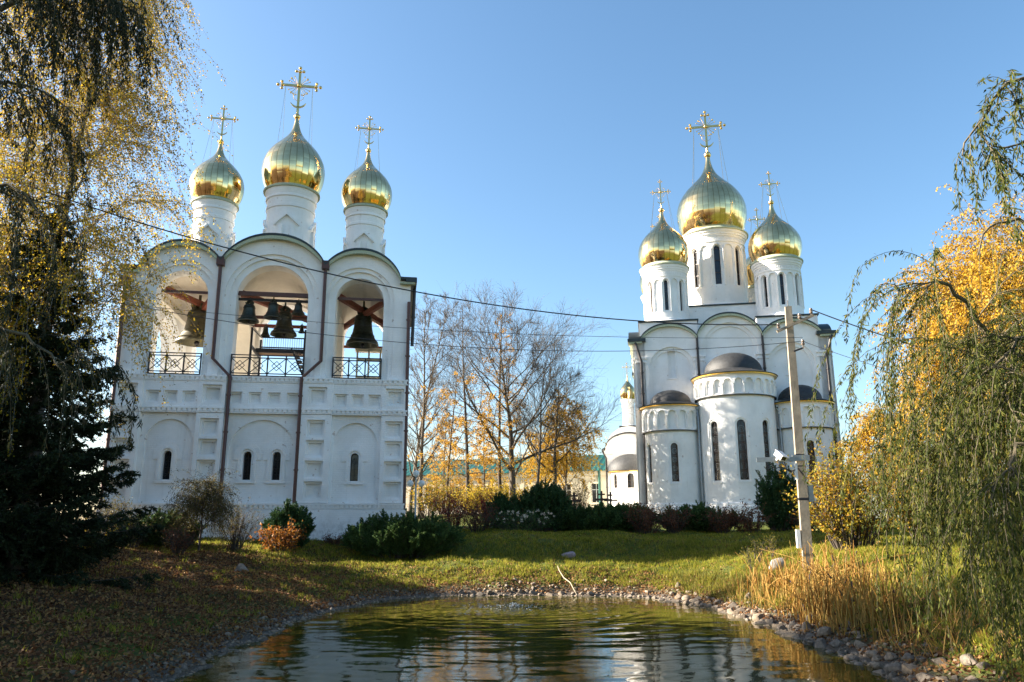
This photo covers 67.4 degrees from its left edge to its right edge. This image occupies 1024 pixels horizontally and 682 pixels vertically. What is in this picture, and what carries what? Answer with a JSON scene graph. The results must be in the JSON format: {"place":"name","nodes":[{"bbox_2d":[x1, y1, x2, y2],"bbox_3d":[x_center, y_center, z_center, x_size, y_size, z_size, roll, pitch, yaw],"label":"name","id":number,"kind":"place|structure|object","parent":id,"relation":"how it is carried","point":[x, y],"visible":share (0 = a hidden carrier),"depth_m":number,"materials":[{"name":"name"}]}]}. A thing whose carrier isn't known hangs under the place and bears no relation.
{"place":"outdoors","nodes":[
{"label":"outdoors","id":0,"kind":"place"},
{"bbox_2d":[0,515,1023,681],"bbox_3d":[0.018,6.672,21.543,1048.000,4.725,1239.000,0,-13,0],"label":"ground","id":1,"kind":"structure","parent":0,"point":[151,671],"depth_m":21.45,"materials":[{"name":"plant"}]},
{"bbox_2d":[0,384,32,563],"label":"spruce tree","id":2,"kind":"object","parent":1,"relation":"on","point":[15,474],"visible":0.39,"depth_m":17.83,"materials":[{"name":"green plant"}]},
{"bbox_2d":[0,0,123,428],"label":"birch tree","id":3,"kind":"object","parent":1,"relation":"on","point":[8,236],"visible":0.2,"depth_m":20.41,"materials":[{"name":"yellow plant"}]},
{"bbox_2d":[0,212,165,589],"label":"spruce tree","id":4,"kind":"object","parent":1,"relation":"on","point":[62,484],"visible":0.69,"depth_m":19.27,"materials":[{"name":"green plant"}]},
{"bbox_2d":[0,0,182,462],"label":"willow tree","id":5,"kind":"object","parent":1,"relation":"on","point":[115,11],"visible":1,"depth_m":9.87,"materials":[{"name":"green plant"}]},
{"bbox_2d":[0,0,232,572],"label":"birch tree","id":6,"kind":"object","parent":1,"relation":"on","point":[113,144],"visible":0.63,"depth_m":21.45,"materials":[{"name":"yellow plant"}]},
{"bbox_2d":[96,492,141,533],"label":"shrub","id":7,"kind":"object","parent":1,"relation":"on","point":[106,510],"visible":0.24,"depth_m":31.94,"materials":[{"name":"brown plant"}]},
{"bbox_2d":[113,506,154,547],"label":"shrub","id":8,"kind":"object","parent":1,"relation":"on","point":[138,542],"visible":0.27,"depth_m":29.01,"materials":[{"name":"green plant"}]},
{"bbox_2d":[114,508,206,547],"bbox_3d":[-13.829,7.332,30.124,3.687,1.654,2.300,1,-13,-6],"label":"juniper","id":9,"kind":"object","parent":1,"relation":"on","point":[154,539],"visible":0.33,"depth_m":29.53,"materials":[{"name":"green plant"}]},
{"bbox_2d":[159,522,200,555],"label":"shrub","id":10,"kind":"object","parent":1,"relation":"on","point":[182,546],"visible":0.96,"depth_m":26.95,"materials":[{"name":"brown plant"}]},
{"bbox_2d":[142,463,242,551],"bbox_3d":[-11.650,6.277,28.602,3.334,3.663,3.147,0,-13,0],"label":"weeping bush","id":11,"kind":"object","parent":1,"relation":"on","point":[212,506],"visible":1,"depth_m":28.44,"materials":[{"name":"green plant"}]},
{"bbox_2d":[197,497,269,550],"bbox_3d":[-10.720,7.103,30.021,2.472,2.212,2.040,-4,-14,17],"label":"shrub","id":12,"kind":"object","parent":1,"relation":"on","point":[234,544],"visible":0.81,"depth_m":29.98,"materials":[{"name":"brown plant"}]},
{"bbox_2d":[96,66,416,541],"bbox_3d":[-12.351,-2.932,41.924,13.976,27.058,9.240,2,-13,-9],"label":"belfry","id":13,"kind":"object","parent":1,"relation":"on","point":[323,439],"visible":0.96,"depth_m":36.88,"materials":[{"name":"paint"}]},
{"bbox_2d":[163,451,171,478],"bbox_3d":[-15.850,5.734,35.415,0.370,1.315,0.096,2,-13,-9],"label":"window","id":14,"kind":"structure","parent":13,"relation":"in","point":[167,461],"depth_m":35.41,"materials":[{"name":"black glass"}]},
{"bbox_2d":[175,295,205,347],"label":"bell","id":15,"kind":"object","parent":13,"relation":"hanging from","point":[189,336],"visible":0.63,"depth_m":40.30,"materials":[{"name":"brown metal"}]},
{"bbox_2d":[243,452,251,479],"bbox_3d":[-12.364,5.852,35.953,0.370,1.315,0.096,2,-13,-9],"label":"window","id":16,"kind":"structure","parent":13,"relation":"in","point":[247,457],"depth_m":35.95,"materials":[{"name":"black glass"}]},
{"bbox_2d":[237,297,258,323],"bbox_3d":[-12.957,-1.516,37.870,1.020,1.338,1.020,2,-13,-9],"label":"bell","id":17,"kind":"object","parent":13,"relation":"hanging from","point":[249,308],"visible":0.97,"depth_m":37.68,"materials":[{"name":"grey metal"}]},
{"bbox_2d":[260,325,269,336],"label":"bell","id":18,"kind":"object","parent":13,"relation":"hanging from","point":[265,332],"visible":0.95,"depth_m":41.73,"materials":[{"name":"brown metal"}]},
{"bbox_2d":[263,297,281,319],"bbox_3d":[-11.841,-1.641,38.080,0.880,1.217,0.880,2,-13,-9],"label":"bell","id":19,"kind":"object","parent":13,"relation":"hanging from","point":[272,311],"visible":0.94,"depth_m":37.89,"materials":[{"name":"grey metal"}]},
{"bbox_2d":[272,452,280,479],"bbox_3d":[-11.060,5.896,36.154,0.370,1.315,0.096,2,-13,-9],"label":"window","id":20,"kind":"structure","parent":13,"relation":"in","point":[277,456],"depth_m":36.15,"materials":[{"name":"black glass"}]},
{"bbox_2d":[270,302,296,337],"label":"bell","id":21,"kind":"object","parent":13,"relation":"hanging from","point":[284,313],"visible":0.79,"depth_m":40.46,"materials":[{"name":"brown metal"}]},
{"bbox_2d":[291,299,304,315],"bbox_3d":[-10.646,-1.683,38.284,0.660,0.836,0.660,2,-13,-9],"label":"bell","id":22,"kind":"object","parent":13,"relation":"hanging from","point":[297,310],"visible":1,"depth_m":38.14,"materials":[{"name":"grey metal"}]},
{"bbox_2d":[350,454,358,480],"bbox_3d":[-7.523,6.045,36.692,0.370,1.315,0.096,2,-13,-9],"label":"window","id":23,"kind":"structure","parent":13,"relation":"in","point":[354,458],"depth_m":36.67,"materials":[{"name":"grey glass"}]},
{"bbox_2d":[346,301,378,348],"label":"bell","id":24,"kind":"object","parent":13,"relation":"hanging from","point":[365,333],"visible":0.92,"depth_m":41.73,"materials":[{"name":"brown metal"}]},
{"bbox_2d":[248,514,309,551],"bbox_3d":[-9.495,7.766,30.858,2.371,1.563,2.128,0,-13,0],"label":"shrub","id":25,"kind":"object","parent":1,"relation":"on","point":[290,541],"visible":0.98,"depth_m":30.81,"materials":[{"name":"orange plant"}]},
{"bbox_2d":[257,498,315,546],"bbox_3d":[-9.354,7.694,32.331,2.504,2.142,2.134,0,-13,0],"label":"mountain pine","id":26,"kind":"object","parent":1,"relation":"on","point":[295,511],"visible":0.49,"depth_m":31.86,"materials":[{"name":"green plant"}]},
{"bbox_2d":[319,531,344,545],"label":"shrub","id":27,"kind":"object","parent":1,"relation":"on","point":[328,538],"visible":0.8,"depth_m":32.95,"materials":[{"name":"green plant"}]},
{"bbox_2d":[339,506,467,557],"bbox_3d":[-4.529,8.136,32.577,5.449,2.193,3.357,0,-13,0],"label":"juniper","id":28,"kind":"object","parent":1,"relation":"on","point":[409,534],"visible":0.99,"depth_m":31.81,"materials":[{"name":"green plant"}]},
{"bbox_2d":[407,470,424,516],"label":"street lamp","id":29,"kind":"object","parent":1,"relation":"on","point":[421,482],"visible":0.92,"depth_m":43.21,"materials":[{"name":"metal"}]},
{"bbox_2d":[406,477,450,517],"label":"shrub","id":30,"kind":"object","parent":1,"relation":"on","point":[431,499],"visible":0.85,"depth_m":50.63,"materials":[{"name":"yellow plant"}]},
{"bbox_2d":[407,292,461,518],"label":"bare tree","id":31,"kind":"object","parent":1,"relation":"on","point":[418,437],"visible":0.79,"depth_m":52.92,"materials":[{"name":"grey plant"}]},
{"bbox_2d":[407,291,461,510],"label":"bare tree","id":32,"kind":"object","parent":1,"relation":"on","point":[420,428],"visible":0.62,"depth_m":56.52,"materials":[{"name":"grey plant"}]},
{"bbox_2d":[426,469,464,514],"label":"shrub","id":33,"kind":"object","parent":1,"relation":"on","point":[444,484],"visible":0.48,"depth_m":55.78,"materials":[{"name":"yellow plant"}]},
{"bbox_2d":[417,403,473,511],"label":"larch tree","id":34,"kind":"object","parent":1,"relation":"on","point":[444,471],"visible":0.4,"depth_m":63.44,"materials":[{"name":"orange plant"}]},
{"bbox_2d":[427,489,485,528],"bbox_3d":[-2.878,8.802,40.033,3.004,2.305,2.873,0,-13,0],"label":"shrub","id":35,"kind":"object","parent":1,"relation":"on","point":[454,514],"visible":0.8,"depth_m":39.83,"materials":[{"name":"brown plant"}]},
{"bbox_2d":[431,344,483,501],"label":"bare tree","id":36,"kind":"object","parent":1,"relation":"on","point":[450,449],"visible":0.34,"depth_m":58.34,"materials":[{"name":"grey plant"}]},
{"bbox_2d":[407,305,529,511],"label":"larch tree","id":37,"kind":"object","parent":1,"relation":"on","point":[463,419],"visible":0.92,"depth_m":52.79,"materials":[{"name":"orange plant"}]},
{"bbox_2d":[451,483,493,515],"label":"shrub","id":38,"kind":"object","parent":1,"relation":"on","point":[468,496],"visible":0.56,"depth_m":48.45,"materials":[{"name":"yellow plant"}]},
{"bbox_2d":[458,501,505,532],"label":"shrub","id":39,"kind":"object","parent":1,"relation":"on","point":[472,514],"visible":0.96,"depth_m":37.30,"materials":[{"name":"green plant"}]},
{"bbox_2d":[458,413,508,498],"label":"larch tree","id":40,"kind":"object","parent":1,"relation":"on","point":[479,480],"visible":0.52,"depth_m":65.32,"materials":[{"name":"orange plant"}]},
{"bbox_2d":[462,486,508,528],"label":"shrub","id":41,"kind":"object","parent":1,"relation":"on","point":[483,503],"visible":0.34,"depth_m":41.04,"materials":[{"name":"brown plant"}]},
{"bbox_2d":[472,478,508,511],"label":"shrub","id":42,"kind":"object","parent":1,"relation":"on","point":[492,486],"visible":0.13,"depth_m":58.49,"materials":[{"name":"yellow plant"}]},
{"bbox_2d":[457,295,537,490],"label":"larch tree","id":43,"kind":"object","parent":1,"relation":"on","point":[499,410],"visible":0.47,"depth_m":57.44,"materials":[{"name":"orange plant"}]},
{"bbox_2d":[486,491,517,528],"bbox_3d":[-0.440,8.613,39.060,1.651,2.034,1.777,-10,-16,35],"label":"mountain pine","id":44,"kind":"object","parent":1,"relation":"on","point":[503,503],"visible":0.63,"depth_m":38.70,"materials":[{"name":"green plant"}]},
{"bbox_2d":[479,481,528,500],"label":"shrub","id":45,"kind":"object","parent":1,"relation":"on","point":[502,490],"visible":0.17,"depth_m":50.85,"materials":[{"name":"yellow plant"}]},
{"bbox_2d":[406,455,606,515],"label":"long building","id":46,"kind":"structure","parent":1,"relation":"on","point":[600,478],"depth_m":78.79,"materials":[{"name":"yellow brick"}]},
{"bbox_2d":[591,484,598,501],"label":"window","id":47,"kind":"structure","parent":46,"relation":"in","point":[596,490],"depth_m":75.63,"materials":[{"name":"white glass"}]},
{"bbox_2d":[0,530,1023,681],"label":"fallen leaves","id":48,"kind":"object","parent":1,"relation":"on","point":[13,661],"visible":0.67,"depth_m":17.81,"materials":[{"name":"brown plant"}]},
{"bbox_2d":[480,506,560,531],"bbox_3d":[0.435,8.501,36.604,4.083,1.465,1.548,0,-13,0],"label":"shrub","id":49,"kind":"object","parent":1,"relation":"on","point":[523,526],"visible":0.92,"depth_m":36.50,"materials":[{"name":"green plant"}]},
{"bbox_2d":[497,510,554,523],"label":"white flowers","id":50,"kind":"object","parent":49,"relation":"attached to","point":[517,514],"visible":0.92,"depth_m":36.23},
{"bbox_2d":[410,279,645,496],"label":"bare tree","id":51,"kind":"object","parent":1,"relation":"on","point":[510,467],"visible":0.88,"depth_m":55.52,"materials":[{"name":"grey plant"}]},
{"bbox_2d":[497,338,576,484],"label":"bare tree","id":52,"kind":"object","parent":1,"relation":"on","point":[539,436],"visible":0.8,"depth_m":54.08,"materials":[{"name":"brown plant"}]},
{"bbox_2d":[517,427,570,488],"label":"birch tree","id":53,"kind":"object","parent":1,"relation":"on","point":[527,470],"visible":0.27,"depth_m":60.90,"materials":[{"name":"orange plant"}]},
{"bbox_2d":[511,477,578,531],"bbox_3d":[1.674,8.222,38.657,3.552,2.771,2.555,0,-13,0],"label":"mountain pine","id":54,"kind":"object","parent":1,"relation":"on","point":[540,497],"visible":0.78,"depth_m":38.06,"materials":[{"name":"green plant"}]},
{"bbox_2d":[88,578,1005,681],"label":"pebbles","id":55,"kind":"object","parent":1,"relation":"on","point":[484,589],"visible":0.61,"depth_m":20.87,"materials":[{"name":"stone"}]},
{"bbox_2d":[491,359,616,484],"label":"bare tree","id":56,"kind":"object","parent":1,"relation":"on","point":[580,407],"visible":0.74,"depth_m":55.08,"materials":[{"name":"brown plant"}]},
{"bbox_2d":[525,387,606,492],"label":"birch tree","id":57,"kind":"object","parent":1,"relation":"on","point":[576,462],"visible":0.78,"depth_m":55.95,"materials":[{"name":"yellow plant"}]},
{"bbox_2d":[566,478,599,507],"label":"shrub","id":58,"kind":"object","parent":1,"relation":"on","point":[580,497],"visible":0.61,"depth_m":54.78,"materials":[{"name":"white plant"}]},
{"bbox_2d":[557,502,642,531],"bbox_3d":[4.322,8.841,38.469,4.881,1.624,3.099,0,-13,0],"label":"juniper","id":59,"kind":"object","parent":1,"relation":"on","point":[599,517],"visible":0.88,"depth_m":37.83,"materials":[{"name":"green plant"}]},
{"bbox_2d":[594,491,608,502],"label":"grave cross","id":60,"kind":"object","parent":1,"relation":"on","point":[601,499],"visible":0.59,"depth_m":45.03,"materials":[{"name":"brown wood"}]},
{"bbox_2d":[602,362,638,506],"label":"chapel","id":61,"kind":"structure","parent":1,"relation":"on","point":[619,451],"depth_m":71.25,"materials":[{"name":"paint"}]},
{"bbox_2d":[609,500,656,529],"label":"juniper","id":62,"kind":"object","parent":1,"relation":"on","point":[636,504],"visible":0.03,"depth_m":40.30,"materials":[{"name":"green plant"}]},
{"bbox_2d":[622,500,679,533],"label":"shrub","id":63,"kind":"object","parent":1,"relation":"on","point":[648,521],"visible":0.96,"depth_m":37.40,"materials":[{"name":"brown plant"}]},
{"bbox_2d":[648,499,694,533],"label":"shrub","id":64,"kind":"object","parent":1,"relation":"on","point":[671,523],"visible":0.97,"depth_m":37.52,"materials":[{"name":"green plant"}]},
{"bbox_2d":[652,500,739,532],"bbox_3d":[9.336,8.895,38.990,4.777,1.750,3.060,0,-13,0],"label":"juniper","id":65,"kind":"object","parent":1,"relation":"on","point":[698,512],"visible":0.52,"depth_m":38.21,"materials":[{"name":"green plant"}]},
{"bbox_2d":[694,503,748,533],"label":"shrub","id":66,"kind":"object","parent":1,"relation":"on","point":[727,526],"visible":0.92,"depth_m":37.28,"materials":[{"name":"green plant"}]},
{"bbox_2d":[627,111,843,521],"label":"church","id":67,"kind":"structure","parent":1,"relation":"on","point":[713,422],"depth_m":57.44,"materials":[{"name":"paint"}]},
{"bbox_2d":[739,547,756,571],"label":"weed","id":68,"kind":"object","parent":1,"relation":"on","point":[749,559],"visible":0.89,"depth_m":25.64,"materials":[{"name":"green plant"}]},
{"bbox_2d":[667,565,830,611],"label":"rough grass","id":69,"kind":"structure","parent":1,"relation":"on","point":[696,572],"depth_m":24.20,"materials":[{"name":"plant"}]},
{"bbox_2d":[720,499,778,533],"bbox_3d":[11.591,8.592,37.320,2.201,1.844,3.095,10,-17,-37],"label":"shrub","id":70,"kind":"object","parent":1,"relation":"on","point":[748,525],"visible":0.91,"depth_m":37.36,"materials":[{"name":"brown plant"}]},
{"bbox_2d":[752,613,764,621],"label":"stone","id":71,"kind":"object","parent":1,"relation":"on","point":[757,617],"visible":0.78,"depth_m":19.82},
{"bbox_2d":[746,536,772,560],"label":"weed","id":72,"kind":"object","parent":1,"relation":"on","point":[760,550],"visible":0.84,"depth_m":26.43,"materials":[{"name":"green plant"}]},
{"bbox_2d":[761,535,779,557],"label":"weed","id":73,"kind":"object","parent":1,"relation":"on","point":[772,549],"visible":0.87,"depth_m":26.75,"materials":[{"name":"green plant"}]},
{"bbox_2d":[753,462,798,530],"bbox_3d":[13.764,7.949,39.265,2.705,3.573,2.677,6,-15,-24],"label":"mountain pine","id":74,"kind":"object","parent":1,"relation":"on","point":[773,496],"visible":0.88,"depth_m":38.67,"materials":[{"name":"green plant"}]},
{"bbox_2d":[769,558,784,570],"bbox_3d":[8.569,7.285,24.807,0.537,0.559,0.900,-4,-14,17],"label":"boulder","id":75,"kind":"object","parent":1,"relation":"on","point":[777,565],"visible":0.41,"depth_m":24.49,"materials":[{"name":"stone"}]},
{"bbox_2d":[756,300,813,570],"bbox_3d":[8.572,2.977,23.567,2.051,8.934,0.713,1,-13,-4],"label":"utility pole","id":76,"kind":"object","parent":1,"relation":"on","point":[805,493],"visible":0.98,"depth_m":23.54,"materials":[{"name":"concrete"}]},
{"bbox_2d":[4,177,776,324],"bbox_3d":[-3.772,-2.868,21.891,25.356,3.795,0.031,3,-14,-14],"label":"overhead wire","id":77,"kind":"object","parent":76,"relation":"attached to","point":[396,287],"visible":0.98,"depth_m":21.66,"materials":[{"name":"metal"}]},
{"bbox_2d":[0,277,800,350],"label":"overhead wire","id":78,"kind":"object","parent":76,"relation":"attached to","point":[430,344],"visible":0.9,"depth_m":22.06,"materials":[{"name":"metal"}]},
{"bbox_2d":[109,302,801,337],"bbox_3d":[-4.598,-1.012,23.177,27.702,1.518,0.012,1,-13,-5],"label":"overhead wire","id":79,"kind":"object","parent":76,"relation":"attached to","point":[446,330],"visible":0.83,"depth_m":23.26,"materials":[{"name":"metal"}]},
{"bbox_2d":[812,310,958,358],"bbox_3d":[12.951,0.271,22.316,7.762,3.516,0.031,-7,-15,27],"label":"overhead wire","id":80,"kind":"object","parent":76,"relation":"attached to","point":[863,328],"visible":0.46,"depth_m":23.75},
{"bbox_2d":[785,507,827,530],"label":"shrub","id":81,"kind":"object","parent":1,"relation":"on","point":[795,520],"visible":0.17,"depth_m":36.10,"materials":[{"name":"green plant"}]},
{"bbox_2d":[814,638,826,648],"bbox_3d":[6.314,6.244,15.690,0.283,0.230,0.402,-15,26,31],"label":"stone","id":82,"kind":"object","parent":1,"relation":"on","point":[820,642],"visible":0.62,"depth_m":15.67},
{"bbox_2d":[817,626,832,636],"bbox_3d":[6.575,6.138,16.121,0.332,0.276,0.240,-4,-14,17],"label":"stone","id":83,"kind":"object","parent":1,"relation":"on","point":[824,630],"visible":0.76,"depth_m":16.07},
{"bbox_2d":[732,536,918,645],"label":"reeds","id":84,"kind":"object","parent":1,"relation":"on","point":[833,588],"visible":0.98,"depth_m":17.92,"materials":[{"name":"plant"}]},
{"bbox_2d":[754,540,903,615],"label":"reed seed heads","id":85,"kind":"object","parent":84,"relation":"attached to","point":[831,577],"visible":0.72,"depth_m":18.14,"materials":[{"name":"plant"}]},
{"bbox_2d":[828,639,841,647],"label":"stone","id":86,"kind":"object","parent":1,"relation":"on","point":[836,643],"visible":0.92,"depth_m":15.39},
{"bbox_2d":[775,420,916,549],"bbox_3d":[11.314,5.058,26.508,4.562,4.405,4.334,8,-16,-32],"label":"shrub","id":87,"kind":"object","parent":1,"relation":"on","point":[831,491],"visible":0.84,"depth_m":26.01,"materials":[{"name":"yellow plant"}]},
{"bbox_2d":[843,654,859,659],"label":"stone","id":88,"kind":"object","parent":1,"relation":"on","point":[851,657],"visible":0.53,"depth_m":14.33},
{"bbox_2d":[854,640,867,649],"bbox_3d":[6.831,6.006,15.034,0.263,0.180,0.252,8,-38,35],"label":"stone","id":89,"kind":"object","parent":1,"relation":"on","point":[858,644],"visible":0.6,"depth_m":14.98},
{"bbox_2d":[722,559,1012,664],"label":"rough grass","id":90,"kind":"structure","parent":1,"relation":"on","point":[911,620],"depth_m":15.53,"materials":[{"name":"plant"}]},
{"bbox_2d":[865,650,879,657],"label":"stone","id":91,"kind":"object","parent":1,"relation":"on","point":[870,653],"visible":0.58,"depth_m":14.09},
{"bbox_2d":[869,661,883,669],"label":"stone","id":92,"kind":"object","parent":1,"relation":"on","point":[876,665],"visible":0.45,"depth_m":13.35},
{"bbox_2d":[835,401,928,520],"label":"birch tree","id":93,"kind":"object","parent":1,"relation":"on","point":[866,435],"visible":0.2,"depth_m":47.49,"materials":[{"name":"yellow plant"}]},
{"bbox_2d":[884,652,897,660],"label":"stone","id":94,"kind":"object","parent":1,"relation":"on","point":[889,656],"visible":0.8,"depth_m":13.57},
{"bbox_2d":[884,662,901,674],"bbox_3d":[6.409,5.458,12.759,0.404,0.240,0.258,0,-6,37],"label":"stone","id":95,"kind":"object","parent":1,"relation":"on","point":[891,667],"visible":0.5,"depth_m":12.73,"materials":[{"name":"stone"}]},
{"bbox_2d":[865,377,942,479],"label":"birch tree","id":96,"kind":"object","parent":1,"relation":"on","point":[907,404],"visible":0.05,"depth_m":51.57,"materials":[{"name":"yellow plant"}]},
{"bbox_2d":[901,653,914,660],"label":"stone","id":97,"kind":"object","parent":1,"relation":"on","point":[907,656],"visible":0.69,"depth_m":13.32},
{"bbox_2d":[901,663,918,673],"bbox_3d":[6.475,5.348,12.451,0.270,0.194,0.282,-5,16,-39],"label":"stone","id":98,"kind":"object","parent":1,"relation":"on","point":[906,668],"visible":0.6,"depth_m":12.41,"materials":[{"name":"stone"}]},
{"bbox_2d":[802,168,1023,681],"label":"willow tree","id":99,"kind":"object","parent":1,"relation":"on","point":[974,415],"visible":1,"depth_m":9.73,"materials":[{"name":"green plant"}]},
{"bbox_2d":[916,672,934,681],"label":"stone","id":100,"kind":"object","parent":1,"relation":"on","point":[921,676],"visible":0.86,"depth_m":11.84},
{"bbox_2d":[862,440,995,538],"bbox_3d":[15.145,5.239,27.560,4.676,3.890,4.402,0,-13,0],"label":"shrub","id":101,"kind":"object","parent":1,"relation":"on","point":[910,510],"visible":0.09,"depth_m":27.20,"materials":[{"name":"yellow plant"}]},
{"bbox_2d":[930,657,946,664],"bbox_3d":[6.821,5.114,12.244,0.239,0.185,0.310,35,-9,-32],"label":"stone","id":102,"kind":"object","parent":1,"relation":"on","point":[937,661],"visible":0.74,"depth_m":12.17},
{"bbox_2d":[862,184,1023,520],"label":"birch tree","id":103,"kind":"object","parent":1,"relation":"on","point":[968,276],"visible":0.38,"depth_m":23.50,"materials":[{"name":"yellow plant"}]},
{"bbox_2d":[960,653,978,665],"bbox_3d":[6.970,4.859,11.649,0.271,0.218,0.337,-2,-4,-6],"label":"stone","id":104,"kind":"object","parent":1,"relation":"on","point":[965,659],"visible":0.61,"depth_m":11.62,"materials":[{"name":"stone"}]},
{"bbox_2d":[951,69,1023,247],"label":"willow tree","id":105,"kind":"object","parent":1,"relation":"on","point":[996,156],"visible":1,"depth_m":8.68,"materials":[{"name":"green plant"}]},
{"bbox_2d":[0,0,1023,519],"label":"sky","id":106,"kind":"structure","parent":0,"point":[528,143],"materials":[{"name":"blue"}]},
{"bbox_2d":[168,595,892,681],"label":"water","id":107,"kind":"structure","parent":0,"point":[434,639],"depth_m":15.74,"materials":[{"name":"liquid"}]},
{"bbox_2d":[179,595,885,680],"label":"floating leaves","id":108,"kind":"object","parent":107,"relation":"on","point":[586,637],"visible":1,"depth_m":16.02,"materials":[{"name":"yellow plant"}]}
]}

